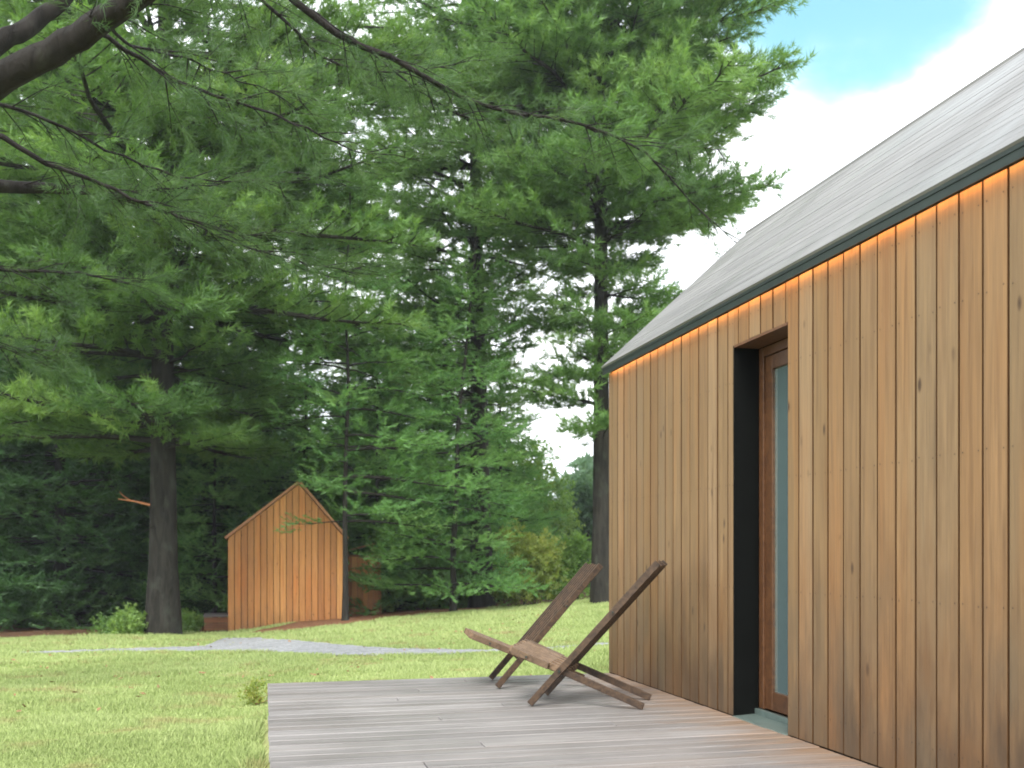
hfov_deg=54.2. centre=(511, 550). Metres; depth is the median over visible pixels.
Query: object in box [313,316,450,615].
fir tree
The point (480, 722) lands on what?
timber deck
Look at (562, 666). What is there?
slatted chair
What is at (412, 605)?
fir tree
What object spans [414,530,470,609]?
bush
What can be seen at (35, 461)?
spruce tree
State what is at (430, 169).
pine tree
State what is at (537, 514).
fir tree
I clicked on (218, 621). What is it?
timber platform
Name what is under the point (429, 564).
broadleaf tree
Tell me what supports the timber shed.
on the lawn at (23, 632)
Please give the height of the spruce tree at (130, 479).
21.367 m
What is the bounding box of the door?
[759,338,787,714]
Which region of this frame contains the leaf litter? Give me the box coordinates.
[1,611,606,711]
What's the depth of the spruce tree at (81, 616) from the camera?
33.75 m
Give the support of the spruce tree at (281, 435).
on the lawn at (23, 632)
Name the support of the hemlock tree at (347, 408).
on the lawn at (23, 632)
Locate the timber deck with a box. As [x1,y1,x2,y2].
[267,673,876,767]
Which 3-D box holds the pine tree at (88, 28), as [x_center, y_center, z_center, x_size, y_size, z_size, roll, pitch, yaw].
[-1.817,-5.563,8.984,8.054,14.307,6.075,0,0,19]
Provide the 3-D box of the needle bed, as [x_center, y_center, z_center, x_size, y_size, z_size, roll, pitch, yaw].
[-3.752,1.803,27.549,4.594,0.313,10.674,0,0,28]
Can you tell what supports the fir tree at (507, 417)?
on the lawn at (23, 632)
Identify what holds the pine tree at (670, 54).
on the lawn at (23, 632)
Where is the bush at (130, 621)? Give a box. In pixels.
[86,601,148,634]
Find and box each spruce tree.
[0,0,238,632]
[0,12,146,620]
[0,99,227,623]
[0,108,107,630]
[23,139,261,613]
[68,117,322,623]
[180,247,325,555]
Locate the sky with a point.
(878, 66)
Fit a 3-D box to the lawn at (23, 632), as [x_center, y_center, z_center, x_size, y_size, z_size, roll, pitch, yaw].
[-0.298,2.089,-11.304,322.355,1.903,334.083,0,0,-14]
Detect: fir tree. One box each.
[133,367,270,628]
[184,253,403,613]
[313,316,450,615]
[315,261,492,608]
[357,264,534,610]
[414,299,561,588]
[447,347,572,601]
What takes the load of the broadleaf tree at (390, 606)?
on the lawn at (23, 632)
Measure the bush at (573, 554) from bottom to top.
2.613 m
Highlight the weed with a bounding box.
[237,677,267,704]
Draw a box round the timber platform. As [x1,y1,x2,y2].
[203,613,227,629]
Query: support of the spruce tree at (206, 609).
on the lawn at (23, 632)
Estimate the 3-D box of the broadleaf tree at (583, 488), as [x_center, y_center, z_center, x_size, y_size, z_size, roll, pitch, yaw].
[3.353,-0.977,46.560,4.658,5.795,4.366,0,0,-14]
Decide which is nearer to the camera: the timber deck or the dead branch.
the timber deck
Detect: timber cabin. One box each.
[225,481,348,630]
[601,47,1023,767]
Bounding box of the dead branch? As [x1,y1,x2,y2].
[118,492,149,505]
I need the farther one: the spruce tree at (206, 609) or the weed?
the spruce tree at (206, 609)
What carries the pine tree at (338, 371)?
on the lawn at (23, 632)
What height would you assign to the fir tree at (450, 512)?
11.319 m
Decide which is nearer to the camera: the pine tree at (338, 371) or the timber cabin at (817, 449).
the timber cabin at (817, 449)
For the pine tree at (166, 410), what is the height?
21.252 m
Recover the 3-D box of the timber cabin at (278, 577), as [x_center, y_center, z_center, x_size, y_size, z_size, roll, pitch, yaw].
[-6.676,0.294,29.011,3.163,4.215,6.350,0,0,-16]
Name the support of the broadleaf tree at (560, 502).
on the lawn at (23, 632)
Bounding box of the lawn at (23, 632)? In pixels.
[0,585,607,767]
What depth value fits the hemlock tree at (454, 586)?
26.91 m
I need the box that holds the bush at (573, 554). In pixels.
[544,527,591,599]
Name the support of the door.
in the timber cabin at (817, 449)
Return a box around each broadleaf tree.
[360,530,419,612]
[385,529,462,610]
[492,435,585,586]
[551,470,592,584]
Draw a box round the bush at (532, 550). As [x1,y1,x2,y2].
[488,518,569,605]
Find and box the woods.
[53,348,592,568]
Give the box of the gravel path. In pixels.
[21,637,608,654]
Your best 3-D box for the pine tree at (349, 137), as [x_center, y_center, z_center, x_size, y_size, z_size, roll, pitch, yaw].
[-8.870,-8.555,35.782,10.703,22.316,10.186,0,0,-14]
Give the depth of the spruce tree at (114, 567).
30.60 m
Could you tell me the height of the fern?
0.939 m
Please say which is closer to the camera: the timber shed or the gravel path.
the gravel path
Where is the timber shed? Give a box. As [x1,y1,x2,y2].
[348,543,380,615]
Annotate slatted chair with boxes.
[464,563,602,688]
[509,560,667,709]
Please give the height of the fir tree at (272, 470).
11.885 m
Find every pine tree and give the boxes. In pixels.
[0,0,449,634]
[0,0,746,409]
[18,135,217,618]
[122,0,396,525]
[301,170,469,540]
[308,0,637,607]
[390,0,818,603]
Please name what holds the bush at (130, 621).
on the lawn at (23, 632)
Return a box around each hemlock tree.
[253,171,488,620]
[348,211,551,611]
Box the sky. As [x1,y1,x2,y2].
[10,0,1023,498]
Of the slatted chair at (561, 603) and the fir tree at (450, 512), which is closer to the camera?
the slatted chair at (561, 603)
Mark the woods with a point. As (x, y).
(583, 464)
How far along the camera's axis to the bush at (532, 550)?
29.61 m
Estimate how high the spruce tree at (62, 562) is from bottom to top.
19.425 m
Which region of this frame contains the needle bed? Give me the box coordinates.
[256,606,495,632]
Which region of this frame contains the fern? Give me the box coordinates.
[181,607,204,632]

